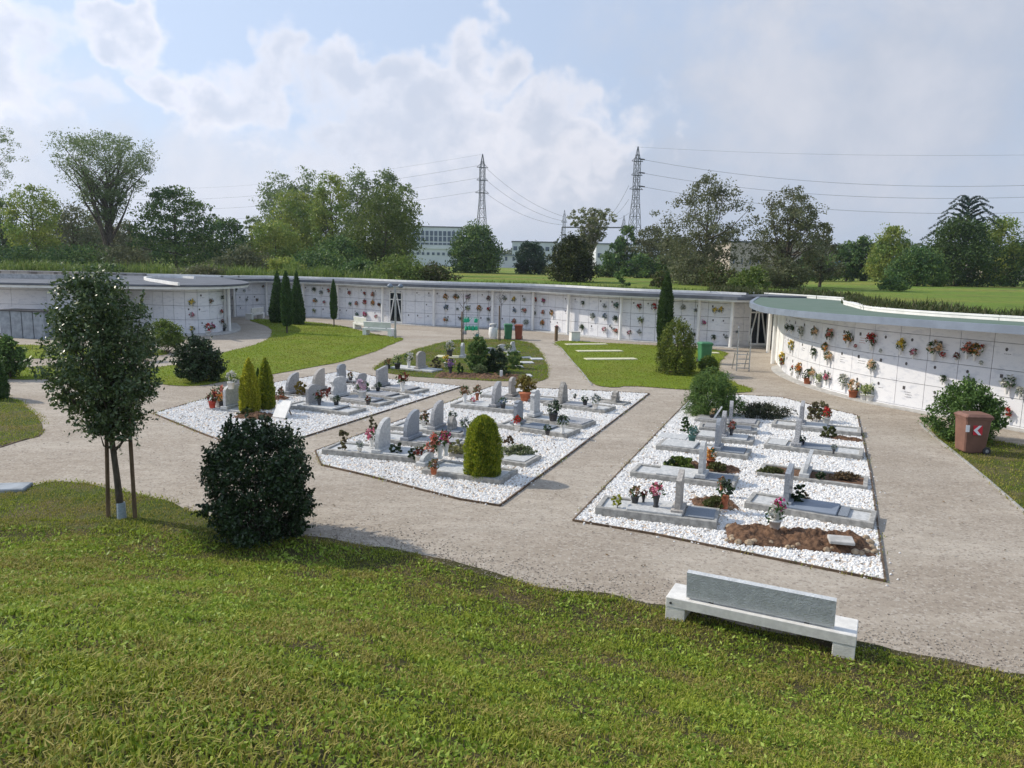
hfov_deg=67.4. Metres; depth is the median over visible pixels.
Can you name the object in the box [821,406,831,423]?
potted plant
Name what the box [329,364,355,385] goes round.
grave
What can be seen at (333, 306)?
cypress
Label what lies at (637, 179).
pylon
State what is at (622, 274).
shrub
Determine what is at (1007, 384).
bouquet
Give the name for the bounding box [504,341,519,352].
headstone marker
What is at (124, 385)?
young tree
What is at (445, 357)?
potted plant
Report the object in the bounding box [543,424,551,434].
potted plant
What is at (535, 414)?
grave
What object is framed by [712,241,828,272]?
beige factory
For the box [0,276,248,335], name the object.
round columbarium
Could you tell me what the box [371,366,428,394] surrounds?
grave
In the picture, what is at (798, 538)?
earth mound
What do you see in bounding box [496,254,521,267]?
factory hall
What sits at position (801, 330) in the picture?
bouquet
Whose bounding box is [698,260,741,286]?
shrub
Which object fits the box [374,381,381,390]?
potted plant
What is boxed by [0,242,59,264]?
shrub
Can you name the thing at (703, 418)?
grave
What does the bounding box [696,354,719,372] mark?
round shrub
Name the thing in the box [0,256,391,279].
tall grass
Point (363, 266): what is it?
shrub
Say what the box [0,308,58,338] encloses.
block of niches
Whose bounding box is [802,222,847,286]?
tree
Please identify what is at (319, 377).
grave
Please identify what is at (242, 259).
shrub
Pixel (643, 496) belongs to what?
bouquet
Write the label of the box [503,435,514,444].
plant
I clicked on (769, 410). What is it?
juniper
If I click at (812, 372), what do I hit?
bouquet
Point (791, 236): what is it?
tree
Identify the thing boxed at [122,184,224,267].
tree
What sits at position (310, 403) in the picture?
grave
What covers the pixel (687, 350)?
broad conifer
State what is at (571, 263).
tree
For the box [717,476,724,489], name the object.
bouquet
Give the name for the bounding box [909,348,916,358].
bouquet
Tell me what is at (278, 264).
shrub
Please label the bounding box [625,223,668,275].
tree
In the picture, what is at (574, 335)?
stone box
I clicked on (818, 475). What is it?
plant
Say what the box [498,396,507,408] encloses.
potted plant
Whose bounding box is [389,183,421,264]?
tree
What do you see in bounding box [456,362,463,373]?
garden shrub
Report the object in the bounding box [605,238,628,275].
tree
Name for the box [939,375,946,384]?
bouquet
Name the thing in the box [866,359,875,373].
bouquet
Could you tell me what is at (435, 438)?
bouquet
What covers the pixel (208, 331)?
potted plant
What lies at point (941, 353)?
bouquet
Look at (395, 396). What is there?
grave
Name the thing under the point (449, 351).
potted plant
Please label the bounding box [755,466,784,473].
plant
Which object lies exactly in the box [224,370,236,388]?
potted plant
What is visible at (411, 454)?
plant
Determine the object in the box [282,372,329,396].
grave
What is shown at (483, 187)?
pylon
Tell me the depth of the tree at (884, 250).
109.23 m
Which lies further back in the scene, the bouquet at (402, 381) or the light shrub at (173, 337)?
the light shrub at (173, 337)
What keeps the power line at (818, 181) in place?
attached to the insulator
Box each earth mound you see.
[233,411,272,419]
[275,395,289,400]
[435,372,519,379]
[669,461,739,473]
[689,495,740,510]
[724,522,878,556]
[828,435,864,441]
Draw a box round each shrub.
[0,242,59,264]
[0,333,32,378]
[0,361,10,399]
[38,240,124,265]
[71,263,130,272]
[85,243,160,268]
[147,318,187,352]
[171,262,230,274]
[203,242,273,269]
[263,255,307,272]
[265,243,360,274]
[335,257,379,276]
[364,249,433,280]
[413,260,463,281]
[430,356,441,367]
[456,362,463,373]
[464,335,490,371]
[472,364,487,373]
[485,345,507,371]
[497,366,510,375]
[505,350,522,368]
[595,252,623,276]
[613,267,630,286]
[625,252,653,277]
[647,255,674,277]
[649,270,671,287]
[661,251,734,285]
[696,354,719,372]
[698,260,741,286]
[726,264,771,288]
[756,252,813,288]
[875,275,911,290]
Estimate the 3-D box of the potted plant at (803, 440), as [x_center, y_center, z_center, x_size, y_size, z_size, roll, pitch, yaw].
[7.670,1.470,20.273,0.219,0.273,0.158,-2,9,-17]
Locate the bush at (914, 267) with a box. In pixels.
[879,243,951,286]
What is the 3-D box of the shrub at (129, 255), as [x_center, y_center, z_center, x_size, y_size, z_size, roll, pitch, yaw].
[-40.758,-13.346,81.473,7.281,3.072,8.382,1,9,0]
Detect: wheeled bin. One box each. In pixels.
[504,323,512,338]
[514,324,522,338]
[697,341,713,362]
[954,411,994,453]
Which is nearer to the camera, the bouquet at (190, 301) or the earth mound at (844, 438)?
the earth mound at (844, 438)
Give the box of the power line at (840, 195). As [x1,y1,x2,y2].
[644,173,1018,198]
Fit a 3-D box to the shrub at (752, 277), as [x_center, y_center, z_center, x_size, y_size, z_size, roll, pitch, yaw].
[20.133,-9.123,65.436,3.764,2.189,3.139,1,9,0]
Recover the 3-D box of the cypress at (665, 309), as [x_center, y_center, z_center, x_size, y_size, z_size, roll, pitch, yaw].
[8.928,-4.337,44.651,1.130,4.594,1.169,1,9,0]
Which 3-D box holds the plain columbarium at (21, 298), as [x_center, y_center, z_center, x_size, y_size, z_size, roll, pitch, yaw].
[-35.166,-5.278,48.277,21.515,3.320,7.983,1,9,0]
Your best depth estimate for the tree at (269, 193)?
127.53 m
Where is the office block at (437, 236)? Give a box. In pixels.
[394,226,463,262]
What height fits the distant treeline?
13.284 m
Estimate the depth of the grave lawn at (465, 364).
36.19 m
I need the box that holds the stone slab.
[0,482,32,492]
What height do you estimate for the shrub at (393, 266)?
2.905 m
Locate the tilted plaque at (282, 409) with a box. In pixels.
[272,400,291,417]
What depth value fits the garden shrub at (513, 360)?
34.51 m
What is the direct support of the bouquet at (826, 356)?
attached to the curved wing
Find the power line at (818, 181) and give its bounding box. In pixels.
[647,160,1023,186]
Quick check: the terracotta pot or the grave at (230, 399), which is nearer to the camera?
the grave at (230, 399)
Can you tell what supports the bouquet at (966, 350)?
attached to the curved wing
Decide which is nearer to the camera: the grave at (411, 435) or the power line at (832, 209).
the grave at (411, 435)
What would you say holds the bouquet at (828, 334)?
attached to the curved wing
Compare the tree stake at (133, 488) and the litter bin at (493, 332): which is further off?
the litter bin at (493, 332)
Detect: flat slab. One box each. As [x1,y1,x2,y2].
[566,343,607,344]
[576,350,622,351]
[584,358,637,359]
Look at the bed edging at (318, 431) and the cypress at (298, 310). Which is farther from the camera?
the cypress at (298, 310)
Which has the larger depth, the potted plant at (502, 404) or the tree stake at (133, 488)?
the potted plant at (502, 404)
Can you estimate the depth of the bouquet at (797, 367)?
32.63 m
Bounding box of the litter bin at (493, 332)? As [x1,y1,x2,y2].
[489,323,497,338]
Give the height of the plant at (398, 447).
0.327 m
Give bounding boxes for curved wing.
[741,293,1023,432]
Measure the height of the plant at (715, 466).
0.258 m
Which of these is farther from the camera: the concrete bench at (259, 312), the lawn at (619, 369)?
the concrete bench at (259, 312)
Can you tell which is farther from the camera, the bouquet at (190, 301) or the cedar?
the cedar
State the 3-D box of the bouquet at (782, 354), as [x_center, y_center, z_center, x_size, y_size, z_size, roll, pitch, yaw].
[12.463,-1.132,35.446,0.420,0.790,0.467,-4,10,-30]
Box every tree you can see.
[0,126,28,194]
[0,183,65,261]
[0,196,25,254]
[18,257,167,519]
[29,197,113,255]
[40,127,159,250]
[71,212,121,249]
[93,218,158,264]
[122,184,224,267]
[194,209,219,262]
[202,215,252,268]
[243,215,263,266]
[244,218,309,264]
[248,171,303,251]
[267,187,322,263]
[279,165,328,253]
[305,170,358,251]
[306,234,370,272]
[333,163,379,261]
[336,182,428,269]
[358,167,406,256]
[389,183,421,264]
[443,219,504,273]
[512,240,549,274]
[542,231,602,282]
[566,207,616,265]
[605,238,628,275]
[617,224,640,275]
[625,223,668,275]
[649,170,759,282]
[654,233,691,269]
[741,185,831,287]
[794,253,839,280]
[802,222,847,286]
[827,240,869,280]
[845,234,875,280]
[860,223,915,281]
[918,210,1010,286]
[976,214,1023,285]
[990,235,1023,286]
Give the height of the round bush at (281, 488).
2.572 m
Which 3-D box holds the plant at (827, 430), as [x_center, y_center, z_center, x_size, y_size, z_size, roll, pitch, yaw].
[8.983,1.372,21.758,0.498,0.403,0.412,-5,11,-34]
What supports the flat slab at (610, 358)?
on the lawn at (619, 369)
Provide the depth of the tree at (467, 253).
118.08 m
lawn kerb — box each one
[0,429,44,447]
[552,342,591,384]
[919,423,1023,512]
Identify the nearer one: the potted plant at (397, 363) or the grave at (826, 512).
the grave at (826, 512)
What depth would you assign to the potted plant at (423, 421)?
21.55 m
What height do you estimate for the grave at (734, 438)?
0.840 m
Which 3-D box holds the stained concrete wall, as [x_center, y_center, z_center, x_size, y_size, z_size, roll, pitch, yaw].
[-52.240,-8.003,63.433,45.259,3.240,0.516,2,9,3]
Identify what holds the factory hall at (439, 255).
on the field
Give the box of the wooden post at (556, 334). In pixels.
[554,326,558,340]
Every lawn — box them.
[0,397,41,444]
[0,481,284,545]
[10,319,402,385]
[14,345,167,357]
[374,339,546,380]
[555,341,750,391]
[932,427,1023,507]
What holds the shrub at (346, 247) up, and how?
on the field
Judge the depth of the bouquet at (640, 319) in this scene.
48.02 m
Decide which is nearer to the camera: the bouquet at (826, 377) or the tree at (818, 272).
the bouquet at (826, 377)
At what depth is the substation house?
246.25 m
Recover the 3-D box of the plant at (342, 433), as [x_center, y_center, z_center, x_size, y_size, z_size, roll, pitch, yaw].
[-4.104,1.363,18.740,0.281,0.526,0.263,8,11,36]
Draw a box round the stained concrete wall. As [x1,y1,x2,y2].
[0,270,146,275]
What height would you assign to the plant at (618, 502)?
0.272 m
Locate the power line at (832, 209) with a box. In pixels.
[646,187,1023,213]
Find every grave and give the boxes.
[205,384,239,411]
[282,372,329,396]
[290,384,366,415]
[312,368,330,392]
[322,417,429,463]
[328,376,394,406]
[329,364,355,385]
[350,373,408,400]
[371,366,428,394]
[374,409,464,449]
[390,351,442,372]
[391,400,467,437]
[416,452,517,484]
[435,343,465,358]
[449,451,540,467]
[450,381,523,413]
[480,377,557,402]
[497,400,580,437]
[524,389,595,428]
[543,381,615,413]
[595,390,630,405]
[595,469,719,529]
[630,441,738,489]
[656,418,751,459]
[657,432,687,439]
[693,411,754,445]
[694,406,759,427]
[699,401,756,434]
[744,463,876,529]
[757,449,868,489]
[764,419,863,459]
[771,400,860,436]
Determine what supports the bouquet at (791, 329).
attached to the curved wing
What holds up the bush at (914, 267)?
on the field
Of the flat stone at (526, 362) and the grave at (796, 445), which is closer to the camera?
the grave at (796, 445)
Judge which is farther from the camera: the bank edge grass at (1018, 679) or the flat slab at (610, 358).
the flat slab at (610, 358)
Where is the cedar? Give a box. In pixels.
[921,195,1009,271]
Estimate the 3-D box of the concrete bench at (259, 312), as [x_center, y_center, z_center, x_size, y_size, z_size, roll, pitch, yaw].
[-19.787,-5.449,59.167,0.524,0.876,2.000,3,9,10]
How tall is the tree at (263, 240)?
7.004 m
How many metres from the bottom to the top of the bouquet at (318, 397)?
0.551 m
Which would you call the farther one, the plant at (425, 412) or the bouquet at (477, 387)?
the bouquet at (477, 387)
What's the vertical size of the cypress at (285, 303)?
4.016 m
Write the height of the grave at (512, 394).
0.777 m
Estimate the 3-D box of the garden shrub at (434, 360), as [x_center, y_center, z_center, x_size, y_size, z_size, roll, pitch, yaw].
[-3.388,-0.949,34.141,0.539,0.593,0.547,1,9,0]
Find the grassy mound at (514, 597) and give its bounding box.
[0,528,1023,767]
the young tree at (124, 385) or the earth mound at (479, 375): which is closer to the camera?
the young tree at (124, 385)
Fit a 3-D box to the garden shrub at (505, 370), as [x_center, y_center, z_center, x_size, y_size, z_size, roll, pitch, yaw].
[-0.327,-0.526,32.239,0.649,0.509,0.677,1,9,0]
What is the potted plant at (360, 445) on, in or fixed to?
on the grave at (379, 450)
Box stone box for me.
[569,331,580,340]
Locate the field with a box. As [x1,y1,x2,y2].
[7,254,1023,331]
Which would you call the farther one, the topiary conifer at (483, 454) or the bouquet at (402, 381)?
the bouquet at (402, 381)
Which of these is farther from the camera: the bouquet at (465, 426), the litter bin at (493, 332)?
the litter bin at (493, 332)
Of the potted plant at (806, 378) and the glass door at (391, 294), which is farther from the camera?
the glass door at (391, 294)
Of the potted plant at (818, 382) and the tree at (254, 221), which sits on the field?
the tree at (254, 221)
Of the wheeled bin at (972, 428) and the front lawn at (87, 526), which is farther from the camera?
the wheeled bin at (972, 428)
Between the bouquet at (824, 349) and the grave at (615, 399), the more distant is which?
the bouquet at (824, 349)
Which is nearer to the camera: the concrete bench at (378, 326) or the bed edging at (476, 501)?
the bed edging at (476, 501)
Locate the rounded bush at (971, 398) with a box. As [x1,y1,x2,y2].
[918,373,1011,445]
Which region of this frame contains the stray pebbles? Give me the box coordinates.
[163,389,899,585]
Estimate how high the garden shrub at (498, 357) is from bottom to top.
1.315 m
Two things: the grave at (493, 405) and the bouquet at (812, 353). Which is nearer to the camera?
the grave at (493, 405)
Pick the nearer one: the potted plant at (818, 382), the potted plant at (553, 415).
the potted plant at (553, 415)
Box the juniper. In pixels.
[734,401,797,419]
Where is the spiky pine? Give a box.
[681,366,747,416]
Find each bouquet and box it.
[188,298,194,308]
[313,390,324,404]
[364,428,375,446]
[395,372,408,391]
[404,352,413,367]
[423,440,437,458]
[429,431,448,458]
[438,428,453,455]
[445,359,455,372]
[459,416,469,434]
[460,385,469,401]
[472,384,481,400]
[504,343,511,355]
[557,414,569,433]
[637,316,643,325]
[639,489,647,501]
[649,482,665,507]
[716,479,735,509]
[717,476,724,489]
[726,420,736,434]
[772,496,787,522]
[778,351,784,367]
[788,340,793,353]
[789,324,793,333]
[794,362,800,376]
[797,326,803,339]
[807,368,814,380]
[810,327,817,339]
[810,347,815,358]
[820,342,827,355]
[822,372,830,384]
[823,351,832,364]
[825,328,833,343]
[831,444,836,453]
[839,373,847,389]
[843,330,853,346]
[865,332,877,349]
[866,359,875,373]
[895,338,905,354]
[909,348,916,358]
[926,340,942,360]
[939,351,945,359]
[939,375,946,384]
[953,352,960,361]
[960,341,972,358]
[969,342,982,360]
[998,375,1016,393]
[1002,407,1011,417]
[1015,386,1023,398]
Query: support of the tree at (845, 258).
on the field
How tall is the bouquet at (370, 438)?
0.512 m
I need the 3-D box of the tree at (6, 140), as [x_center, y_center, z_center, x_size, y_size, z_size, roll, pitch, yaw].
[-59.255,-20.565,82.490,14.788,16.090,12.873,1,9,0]
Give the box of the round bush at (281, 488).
[190,406,322,548]
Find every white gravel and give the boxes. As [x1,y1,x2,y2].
[154,370,459,438]
[317,386,647,503]
[575,394,883,578]
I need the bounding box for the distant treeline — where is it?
[0,223,1005,272]
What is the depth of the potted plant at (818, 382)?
30.77 m
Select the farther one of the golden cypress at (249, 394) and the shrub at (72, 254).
the shrub at (72, 254)
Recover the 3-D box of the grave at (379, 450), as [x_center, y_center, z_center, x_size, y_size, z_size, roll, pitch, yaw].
[-3.329,1.297,18.776,2.473,0.919,0.900,4,9,16]
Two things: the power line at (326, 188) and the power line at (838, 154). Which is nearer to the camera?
the power line at (838, 154)
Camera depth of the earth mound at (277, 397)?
25.83 m
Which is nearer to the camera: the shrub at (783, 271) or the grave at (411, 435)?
the grave at (411, 435)
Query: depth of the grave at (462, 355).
37.88 m
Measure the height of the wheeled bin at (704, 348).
1.050 m
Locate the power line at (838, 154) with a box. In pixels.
[646,147,972,155]
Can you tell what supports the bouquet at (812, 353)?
attached to the curved wing
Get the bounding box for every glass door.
[389,292,401,322]
[748,308,768,344]
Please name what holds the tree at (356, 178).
on the field
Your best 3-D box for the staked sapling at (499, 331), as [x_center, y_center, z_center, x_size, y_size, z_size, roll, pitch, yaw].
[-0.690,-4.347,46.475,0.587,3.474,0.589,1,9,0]
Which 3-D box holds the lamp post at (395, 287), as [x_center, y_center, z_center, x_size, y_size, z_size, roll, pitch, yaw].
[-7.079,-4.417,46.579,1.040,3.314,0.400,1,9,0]
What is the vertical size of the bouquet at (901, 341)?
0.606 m
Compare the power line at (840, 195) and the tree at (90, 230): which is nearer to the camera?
the tree at (90, 230)
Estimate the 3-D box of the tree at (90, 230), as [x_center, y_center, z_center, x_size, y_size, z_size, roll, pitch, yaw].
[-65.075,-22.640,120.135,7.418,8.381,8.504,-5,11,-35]
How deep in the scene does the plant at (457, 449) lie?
18.65 m
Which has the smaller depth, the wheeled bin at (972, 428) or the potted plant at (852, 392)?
the wheeled bin at (972, 428)
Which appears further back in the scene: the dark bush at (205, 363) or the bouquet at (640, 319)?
the bouquet at (640, 319)
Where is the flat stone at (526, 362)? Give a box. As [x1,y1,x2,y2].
[520,361,533,363]
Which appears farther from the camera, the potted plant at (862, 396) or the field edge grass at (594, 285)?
the field edge grass at (594, 285)
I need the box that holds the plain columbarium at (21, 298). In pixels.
[0,273,122,332]
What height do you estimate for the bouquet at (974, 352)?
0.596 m
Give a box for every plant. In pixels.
[203,323,212,334]
[205,391,217,407]
[210,384,223,405]
[215,393,222,406]
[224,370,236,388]
[236,408,252,414]
[278,389,284,397]
[294,381,306,394]
[325,387,330,396]
[332,395,340,404]
[338,430,348,449]
[347,372,352,380]
[354,379,369,397]
[356,440,363,451]
[365,395,371,404]
[369,416,377,435]
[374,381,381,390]
[383,358,391,368]
[389,443,401,452]
[392,354,401,368]
[408,448,415,460]
[413,446,423,461]
[419,413,427,425]
[422,410,429,423]
[427,458,438,474]
[442,355,450,366]
[444,340,455,356]
[448,410,457,416]
[448,439,464,453]
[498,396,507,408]
[501,443,537,455]
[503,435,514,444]
[511,414,522,430]
[514,374,537,392]
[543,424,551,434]
[547,398,561,421]
[581,396,588,404]
[590,393,600,408]
[611,494,622,507]
[628,485,641,503]
[663,455,694,468]
[664,457,674,464]
[680,417,689,431]
[686,424,698,440]
[702,495,723,507]
[706,447,717,465]
[706,461,726,472]
[709,408,715,417]
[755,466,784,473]
[765,503,785,529]
[791,484,804,501]
[800,435,805,444]
[801,369,810,383]
[807,401,829,420]
[814,372,821,387]
[815,471,826,479]
[819,426,837,437]
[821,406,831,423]
[826,470,860,479]
[847,378,859,397]
[858,383,867,399]
[864,383,873,400]
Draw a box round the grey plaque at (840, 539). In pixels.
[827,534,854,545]
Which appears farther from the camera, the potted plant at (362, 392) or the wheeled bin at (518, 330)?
the wheeled bin at (518, 330)
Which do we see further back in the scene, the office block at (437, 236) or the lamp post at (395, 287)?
the office block at (437, 236)
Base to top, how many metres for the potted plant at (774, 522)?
0.505 m
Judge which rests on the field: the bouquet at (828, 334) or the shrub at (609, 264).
the shrub at (609, 264)
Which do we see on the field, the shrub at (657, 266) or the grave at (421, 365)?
the shrub at (657, 266)
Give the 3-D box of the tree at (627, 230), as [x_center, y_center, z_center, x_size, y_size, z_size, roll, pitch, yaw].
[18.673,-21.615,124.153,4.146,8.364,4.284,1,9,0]
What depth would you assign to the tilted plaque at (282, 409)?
22.91 m
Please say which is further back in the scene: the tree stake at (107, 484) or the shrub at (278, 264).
the shrub at (278, 264)
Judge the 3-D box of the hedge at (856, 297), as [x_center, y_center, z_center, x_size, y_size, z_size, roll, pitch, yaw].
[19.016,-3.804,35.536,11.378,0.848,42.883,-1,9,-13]
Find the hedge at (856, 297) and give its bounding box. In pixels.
[706,282,1023,315]
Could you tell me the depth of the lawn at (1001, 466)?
19.02 m
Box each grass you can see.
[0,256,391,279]
[0,515,1023,682]
[1,321,1023,538]
[437,279,764,294]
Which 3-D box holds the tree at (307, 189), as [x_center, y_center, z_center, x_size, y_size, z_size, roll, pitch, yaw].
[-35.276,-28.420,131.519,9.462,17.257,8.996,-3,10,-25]
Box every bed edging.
[153,370,462,452]
[315,386,649,506]
[572,394,885,581]
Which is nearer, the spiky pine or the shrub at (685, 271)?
the spiky pine
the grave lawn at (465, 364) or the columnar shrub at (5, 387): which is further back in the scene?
the grave lawn at (465, 364)
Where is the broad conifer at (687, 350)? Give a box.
[654,316,697,375]
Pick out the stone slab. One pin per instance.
(17, 486)
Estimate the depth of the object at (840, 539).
12.93 m
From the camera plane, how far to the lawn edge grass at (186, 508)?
21.97 m
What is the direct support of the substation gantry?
on the field
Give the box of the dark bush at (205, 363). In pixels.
[169,330,229,383]
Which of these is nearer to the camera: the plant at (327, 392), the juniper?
the juniper
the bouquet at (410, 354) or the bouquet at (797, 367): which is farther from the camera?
the bouquet at (410, 354)
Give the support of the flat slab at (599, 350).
on the lawn at (619, 369)
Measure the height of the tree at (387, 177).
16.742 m
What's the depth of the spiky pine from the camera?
24.24 m
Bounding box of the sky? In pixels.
[0,0,1023,256]
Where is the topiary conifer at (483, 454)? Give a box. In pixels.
[461,414,503,481]
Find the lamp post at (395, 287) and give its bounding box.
[387,284,403,337]
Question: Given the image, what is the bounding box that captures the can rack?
[471,312,478,333]
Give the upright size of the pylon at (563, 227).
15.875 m
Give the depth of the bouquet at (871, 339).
27.70 m
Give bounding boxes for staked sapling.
[459,294,467,341]
[498,284,503,340]
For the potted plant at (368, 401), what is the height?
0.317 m
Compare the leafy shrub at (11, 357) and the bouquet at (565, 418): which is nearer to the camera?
the bouquet at (565, 418)
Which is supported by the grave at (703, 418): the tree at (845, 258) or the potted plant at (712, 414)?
the potted plant at (712, 414)
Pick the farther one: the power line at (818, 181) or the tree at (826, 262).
the power line at (818, 181)
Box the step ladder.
[731,326,751,370]
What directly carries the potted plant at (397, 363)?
on the grave at (421, 365)
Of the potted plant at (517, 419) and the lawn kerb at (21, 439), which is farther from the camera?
the potted plant at (517, 419)
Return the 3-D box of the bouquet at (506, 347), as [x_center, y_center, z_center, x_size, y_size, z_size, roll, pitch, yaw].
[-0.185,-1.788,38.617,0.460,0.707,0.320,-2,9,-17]
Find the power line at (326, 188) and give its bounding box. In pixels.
[126,166,472,199]
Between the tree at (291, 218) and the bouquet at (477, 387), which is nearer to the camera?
the bouquet at (477, 387)
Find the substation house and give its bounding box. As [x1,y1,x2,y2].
[592,243,657,269]
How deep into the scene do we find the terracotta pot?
26.33 m
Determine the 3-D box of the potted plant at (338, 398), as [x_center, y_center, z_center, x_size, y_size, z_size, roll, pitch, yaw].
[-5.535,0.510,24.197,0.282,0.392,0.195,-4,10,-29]
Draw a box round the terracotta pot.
[519,391,530,401]
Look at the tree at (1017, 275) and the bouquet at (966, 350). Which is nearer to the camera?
the bouquet at (966, 350)
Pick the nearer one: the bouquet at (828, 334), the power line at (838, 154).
the bouquet at (828, 334)
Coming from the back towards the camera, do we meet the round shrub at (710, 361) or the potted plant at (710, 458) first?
the round shrub at (710, 361)
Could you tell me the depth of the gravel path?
15.11 m
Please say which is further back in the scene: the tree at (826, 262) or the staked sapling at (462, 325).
the tree at (826, 262)
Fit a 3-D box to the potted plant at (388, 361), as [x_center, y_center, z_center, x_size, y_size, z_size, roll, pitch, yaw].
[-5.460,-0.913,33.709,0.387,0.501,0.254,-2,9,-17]
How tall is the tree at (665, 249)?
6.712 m
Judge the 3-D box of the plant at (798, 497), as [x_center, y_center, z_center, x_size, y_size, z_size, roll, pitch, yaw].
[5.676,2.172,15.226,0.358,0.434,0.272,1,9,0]
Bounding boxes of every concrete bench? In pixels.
[245,307,264,319]
[353,316,372,330]
[362,321,394,335]
[665,569,858,659]
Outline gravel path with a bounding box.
[0,316,1023,673]
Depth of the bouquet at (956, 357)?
25.01 m
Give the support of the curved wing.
on the gravel path
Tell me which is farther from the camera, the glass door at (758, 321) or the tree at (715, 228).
the tree at (715, 228)
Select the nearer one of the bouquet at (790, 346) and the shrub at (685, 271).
the bouquet at (790, 346)
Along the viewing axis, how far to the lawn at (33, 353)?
36.98 m
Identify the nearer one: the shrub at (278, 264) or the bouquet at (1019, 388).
the bouquet at (1019, 388)
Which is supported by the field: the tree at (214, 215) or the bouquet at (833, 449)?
the tree at (214, 215)
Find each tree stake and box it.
[104,435,110,517]
[128,418,136,517]
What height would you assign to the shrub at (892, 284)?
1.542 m
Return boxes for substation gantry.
[561,227,623,243]
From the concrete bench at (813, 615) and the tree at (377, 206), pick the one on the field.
the tree at (377, 206)
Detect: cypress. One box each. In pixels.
[238,357,261,411]
[258,357,275,409]
[267,271,281,322]
[279,270,292,332]
[291,270,305,324]
[329,279,337,326]
[656,270,674,344]
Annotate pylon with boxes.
[475,154,488,258]
[560,210,566,257]
[625,146,642,253]
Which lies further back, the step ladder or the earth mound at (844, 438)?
the step ladder
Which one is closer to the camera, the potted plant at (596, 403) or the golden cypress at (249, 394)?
the golden cypress at (249, 394)
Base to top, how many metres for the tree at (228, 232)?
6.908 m
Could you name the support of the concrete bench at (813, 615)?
on the grassy mound at (514, 597)
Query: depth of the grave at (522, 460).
18.30 m
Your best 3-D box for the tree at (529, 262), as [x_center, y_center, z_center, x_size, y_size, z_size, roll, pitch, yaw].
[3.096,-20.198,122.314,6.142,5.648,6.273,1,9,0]
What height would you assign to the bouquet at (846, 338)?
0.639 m
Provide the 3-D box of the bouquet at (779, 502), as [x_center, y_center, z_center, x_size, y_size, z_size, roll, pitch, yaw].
[4.912,2.296,14.101,0.327,0.505,0.264,-2,9,-17]
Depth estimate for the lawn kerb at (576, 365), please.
35.55 m
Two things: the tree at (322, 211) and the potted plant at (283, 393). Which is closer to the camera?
the potted plant at (283, 393)
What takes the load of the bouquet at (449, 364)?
on the earth mound at (479, 375)
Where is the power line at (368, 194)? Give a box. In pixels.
[136,178,475,209]
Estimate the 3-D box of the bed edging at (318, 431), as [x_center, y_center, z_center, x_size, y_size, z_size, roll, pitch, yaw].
[-6.885,0.536,25.916,6.654,0.055,13.002,5,10,22]
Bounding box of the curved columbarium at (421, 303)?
[123,274,773,348]
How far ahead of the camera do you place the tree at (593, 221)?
81.82 m
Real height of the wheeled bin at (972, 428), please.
1.070 m
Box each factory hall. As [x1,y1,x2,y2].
[407,247,454,265]
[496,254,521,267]
[512,241,556,266]
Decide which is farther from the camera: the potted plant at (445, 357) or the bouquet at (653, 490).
the potted plant at (445, 357)

